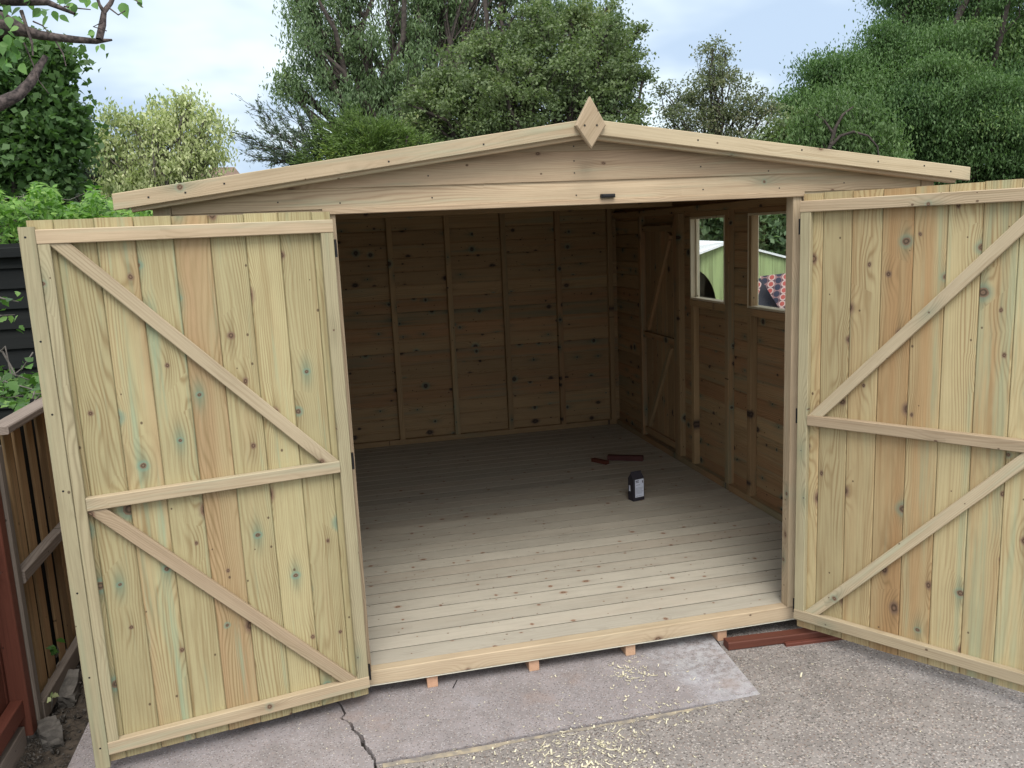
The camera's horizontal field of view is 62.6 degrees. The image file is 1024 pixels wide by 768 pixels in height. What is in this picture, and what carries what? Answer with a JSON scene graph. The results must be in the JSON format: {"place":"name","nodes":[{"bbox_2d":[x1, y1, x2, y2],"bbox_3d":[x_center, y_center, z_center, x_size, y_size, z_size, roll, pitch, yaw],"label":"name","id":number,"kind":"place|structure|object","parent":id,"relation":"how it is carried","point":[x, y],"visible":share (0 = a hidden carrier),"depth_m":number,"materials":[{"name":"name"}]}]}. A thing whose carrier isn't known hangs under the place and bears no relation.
{"place":"outdoors","nodes":[
{"label":"outdoors","id":0,"kind":"place"},
{"bbox_2d":[16,649,88,767],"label":"soil strip","id":1,"kind":"object","parent":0,"point":[74,740],"depth_m":3.32,"materials":[{"name":"brown soil"}]},
{"bbox_2d":[0,491,37,767],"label":"red fence","id":2,"kind":"object","parent":1,"relation":"on","point":[18,722],"visible":0.96,"depth_m":3.21,"materials":[{"name":"red wood"}]},
{"bbox_2d":[0,397,79,737],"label":"slatted fence","id":3,"kind":"object","parent":1,"relation":"on","point":[31,513],"visible":0.3,"depth_m":3.58,"materials":[{"name":"brown wood"}]},
{"bbox_2d":[0,352,41,417],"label":"ivy","id":4,"kind":"object","parent":3,"relation":"on","point":[11,388],"visible":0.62,"depth_m":4.07,"materials":[{"name":"green plant"}]},
{"bbox_2d":[0,291,29,379],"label":"ivy sprig","id":5,"kind":"object","parent":4,"relation":"attached to","point":[4,300],"visible":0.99,"depth_m":4.11,"materials":[{"name":"green plant"}]},
{"bbox_2d":[47,692,58,712],"bbox_3d":[-1.890,1.317,3.463,0.047,0.090,0.064,-5,10,-12],"label":"ivy sprig","id":6,"kind":"object","parent":3,"relation":"attached to","point":[55,694],"visible":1,"depth_m":3.47,"materials":[{"name":"green plant"}]},
{"bbox_2d":[46,638,64,657],"bbox_3d":[-1.965,1.147,3.621,0.054,0.097,0.077,-2,10,3],"label":"ivy sprig","id":7,"kind":"object","parent":3,"relation":"attached to","point":[53,650],"visible":1,"depth_m":3.61,"materials":[{"name":"green plant"}]},
{"bbox_2d":[14,664,87,767],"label":"soil grit","id":8,"kind":"object","parent":1,"relation":"on","point":[52,750],"visible":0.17,"depth_m":3.28,"materials":[{"name":"stone"}]},
{"bbox_2d":[37,715,64,751],"bbox_3d":[-1.809,1.372,3.301,0.082,0.096,0.120,-9,12,-34],"label":"concrete lump","id":9,"kind":"object","parent":1,"relation":"on","point":[50,731],"visible":0.97,"depth_m":3.27,"materials":[{"name":"grey concrete"}]},
{"bbox_2d":[58,669,80,709],"bbox_3d":[-1.908,1.320,3.640,0.066,0.090,0.222,-6,11,-16],"label":"concrete lump","id":10,"kind":"object","parent":1,"relation":"on","point":[69,690],"visible":0.97,"depth_m":3.60,"materials":[{"name":"grey concrete"}]},
{"bbox_2d":[0,181,152,243],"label":"laurel bush","id":11,"kind":"object","parent":1,"relation":"on","point":[43,203],"visible":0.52,"depth_m":6.37,"materials":[{"name":"green plant"}]},
{"bbox_2d":[9,167,239,227],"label":"house","id":12,"kind":"structure","parent":0,"point":[227,173],"depth_m":25.73,"materials":[{"name":"brown tile"}]},
{"bbox_2d":[67,702,374,767],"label":"concrete slab","id":13,"kind":"structure","parent":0,"point":[280,742],"depth_m":3.14,"materials":[{"name":"grey concrete"}]},
{"bbox_2d":[0,0,1023,173],"label":"sky","id":14,"kind":"structure","parent":0,"point":[222,46],"materials":[{"name":"white"}]},
{"bbox_2d":[337,633,759,765],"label":"concrete slab","id":15,"kind":"structure","parent":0,"point":[521,705],"depth_m":3.40,"materials":[{"name":"grey concrete"}]},
{"bbox_2d":[17,96,1023,767],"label":"wooden shed","id":16,"kind":"structure","parent":15,"relation":"on","point":[323,432],"depth_m":3.35,"materials":[{"name":"beige wood"}]},
{"bbox_2d":[17,212,370,767],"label":"door","id":17,"kind":"structure","parent":16,"relation":"in","point":[191,374],"depth_m":2.99,"materials":[{"name":"beige wood"}]},
{"bbox_2d":[591,457,608,464],"bbox_3d":[0.662,0.580,6.320,0.040,0.026,0.143,-12,14,-42],"label":"timber offcut","id":18,"kind":"object","parent":16,"relation":"on","point":[600,461],"visible":1,"depth_m":6.30,"materials":[{"name":"red wood"}]},
{"bbox_2d":[607,454,643,460],"bbox_3d":[0.857,0.557,6.360,0.266,0.038,0.045,0,11,16],"label":"timber offcut","id":19,"kind":"object","parent":16,"relation":"on","point":[616,457],"visible":0.92,"depth_m":6.34,"materials":[{"name":"red wood"}]},
{"bbox_2d":[628,470,643,501],"bbox_3d":[0.799,0.652,5.417,0.085,0.190,0.063,-7,11,-25],"label":"carton","id":20,"kind":"object","parent":16,"relation":"on","point":[635,485],"visible":1,"depth_m":5.39,"materials":[{"name":"black cardboard"}]},
{"bbox_2d":[642,223,674,447],"bbox_3d":[1.148,-0.375,6.489,0.038,1.696,0.622,-5,10,-12],"label":"side door","id":21,"kind":"structure","parent":16,"relation":"in","point":[659,333],"depth_m":6.50,"materials":[{"name":"brown wood"}]},
{"bbox_2d":[690,210,724,311],"bbox_3d":[1.315,-0.819,5.567,0.070,0.635,0.514,-5,10,-12],"label":"window","id":22,"kind":"structure","parent":16,"relation":"in","point":[695,299],"depth_m":5.76,"materials":[{"name":"beige wood"}]},
{"bbox_2d":[747,205,786,321],"bbox_3d":[1.492,-0.693,4.817,0.070,0.635,0.472,-5,10,-12],"label":"window","id":23,"kind":"structure","parent":16,"relation":"in","point":[767,312],"depth_m":4.88,"materials":[{"name":"brown wood"}]},
{"bbox_2d":[793,179,1023,692],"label":"door","id":24,"kind":"structure","parent":16,"relation":"in","point":[909,527],"depth_m":3.30,"materials":[{"name":"beige wood"}]},
{"bbox_2d":[376,619,1023,767],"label":"driveway","id":25,"kind":"structure","parent":0,"point":[973,713],"depth_m":3.13,"materials":[{"name":"concrete"}]},
{"bbox_2d":[383,704,715,767],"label":"mortar streak","id":26,"kind":"object","parent":25,"relation":"on","point":[449,754],"visible":1,"depth_m":3.10,"materials":[{"name":"beige concrete"}]},
{"bbox_2d":[298,655,1009,767],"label":"wood shavings","id":27,"kind":"object","parent":25,"relation":"on","point":[587,748],"visible":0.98,"depth_m":3.09},
{"bbox_2d":[723,628,830,650],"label":"red beam","id":28,"kind":"structure","parent":25,"relation":"on","point":[755,640],"depth_m":3.74,"materials":[{"name":"red wood"}]},
{"bbox_2d":[784,636,842,646],"bbox_3d":[1.358,1.145,3.753,0.301,0.018,0.022,-4,10,-9],"label":"red strip","id":29,"kind":"object","parent":25,"relation":"on","point":[810,641],"visible":0.65,"depth_m":3.74,"materials":[{"name":"red wood"}]},
{"bbox_2d":[758,273,785,308],"bbox_3d":[2.474,-0.314,7.281,1.038,1.377,0.152,-2,10,0],"label":"patterned tent","id":30,"kind":"object","parent":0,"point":[771,290],"visible":0.16,"depth_m":7.15,"materials":[{"name":"fabric"}]},
{"label":"garden ground","id":31,"kind":"structure","parent":0,"visible":0},
{"bbox_2d":[0,243,40,419],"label":"black fence","id":32,"kind":"object","parent":31,"relation":"on","point":[20,347],"depth_m":5.27,"materials":[{"name":"black wood"}]},
{"bbox_2d":[0,16,117,243],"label":"dark maple","id":33,"kind":"object","parent":31,"relation":"on","point":[47,138],"visible":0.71,"depth_m":7.78,"materials":[{"name":"green plant"}]},
{"bbox_2d":[0,0,142,111],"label":"old tree","id":34,"kind":"object","parent":31,"relation":"on","point":[16,27],"visible":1,"depth_m":3.22,"materials":[{"name":"brown plant"}]},
{"bbox_2d":[66,108,108,204],"bbox_3d":[-5.411,-1.609,10.674,1.268,3.761,0.952,0,10,14],"label":"grey shrub tree","id":35,"kind":"object","parent":31,"relation":"on","point":[92,177],"visible":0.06,"depth_m":10.42,"materials":[{"name":"green plant"}]},
{"bbox_2d":[87,80,242,215],"bbox_3d":[-4.181,-1.640,10.179,2.054,3.905,1.178,-5,10,-12],"label":"variegated maple","id":36,"kind":"object","parent":31,"relation":"on","point":[126,172],"visible":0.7,"depth_m":9.86,"materials":[{"name":"green plant"}]},
{"bbox_2d":[222,82,324,168],"bbox_3d":[-2.530,-2.705,9.260,1.240,1.109,1.122,-5,10,-12],"label":"wispy conifer","id":37,"kind":"object","parent":31,"relation":"on","point":[278,153],"visible":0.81,"depth_m":8.97,"materials":[{"name":"green plant"}]},
{"bbox_2d":[285,101,444,164],"bbox_3d":[-1.475,-1.337,9.223,1.788,3.408,1.034,-5,10,-12],"label":"conifer hedge","id":38,"kind":"object","parent":31,"relation":"on","point":[341,141],"visible":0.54,"depth_m":8.86,"materials":[{"name":"green plant"}]},
{"bbox_2d":[258,0,629,151],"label":"ash tree","id":39,"kind":"object","parent":31,"relation":"on","point":[369,90],"visible":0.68,"depth_m":14.96,"materials":[{"name":"green plant"}]},
{"bbox_2d":[384,0,660,143],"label":"hawthorn tree","id":40,"kind":"object","parent":31,"relation":"on","point":[527,80],"visible":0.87,"depth_m":12.20,"materials":[{"name":"green plant"}]},
{"bbox_2d":[647,30,785,138],"bbox_3d":[3.411,-3.300,14.235,2.556,5.054,1.630,-5,10,-12],"label":"thorn tree","id":41,"kind":"object","parent":31,"relation":"on","point":[718,116],"visible":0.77,"depth_m":13.86,"materials":[{"name":"green plant"}]},
{"bbox_2d":[699,214,785,255],"bbox_3d":[3.304,-1.678,11.490,3.375,2.877,2.345,2,11,25],"label":"tree","id":42,"kind":"object","parent":31,"relation":"on","point":[772,233],"visible":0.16,"depth_m":10.78,"materials":[{"name":"green plant"}]},
{"bbox_2d":[700,240,785,299],"bbox_3d":[1.869,-0.474,8.085,1.790,1.771,1.450,-2,10,0],"label":"playhouse","id":43,"kind":"object","parent":31,"relation":"on","point":[712,269],"visible":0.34,"depth_m":7.54,"materials":[{"name":"green wood"}]},
{"bbox_2d":[744,99,809,143],"bbox_3d":[4.251,-2.518,13.235,1.624,3.792,1.122,-5,10,-12],"label":"bush","id":44,"kind":"object","parent":31,"relation":"on","point":[768,135],"visible":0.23,"depth_m":12.80,"materials":[{"name":"green plant"}]},
{"bbox_2d":[770,63,922,159],"bbox_3d":[4.789,-2.501,12.248,2.291,4.085,1.353,-3,10,0],"label":"arching tree","id":45,"kind":"object","parent":31,"relation":"on","point":[842,124],"visible":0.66,"depth_m":11.77,"materials":[{"name":"green plant"}]},
{"bbox_2d":[745,0,1023,184],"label":"robinia tree","id":46,"kind":"object","parent":31,"relation":"on","point":[950,80],"visible":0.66,"depth_m":15.88,"materials":[{"name":"green plant"}]}
]}

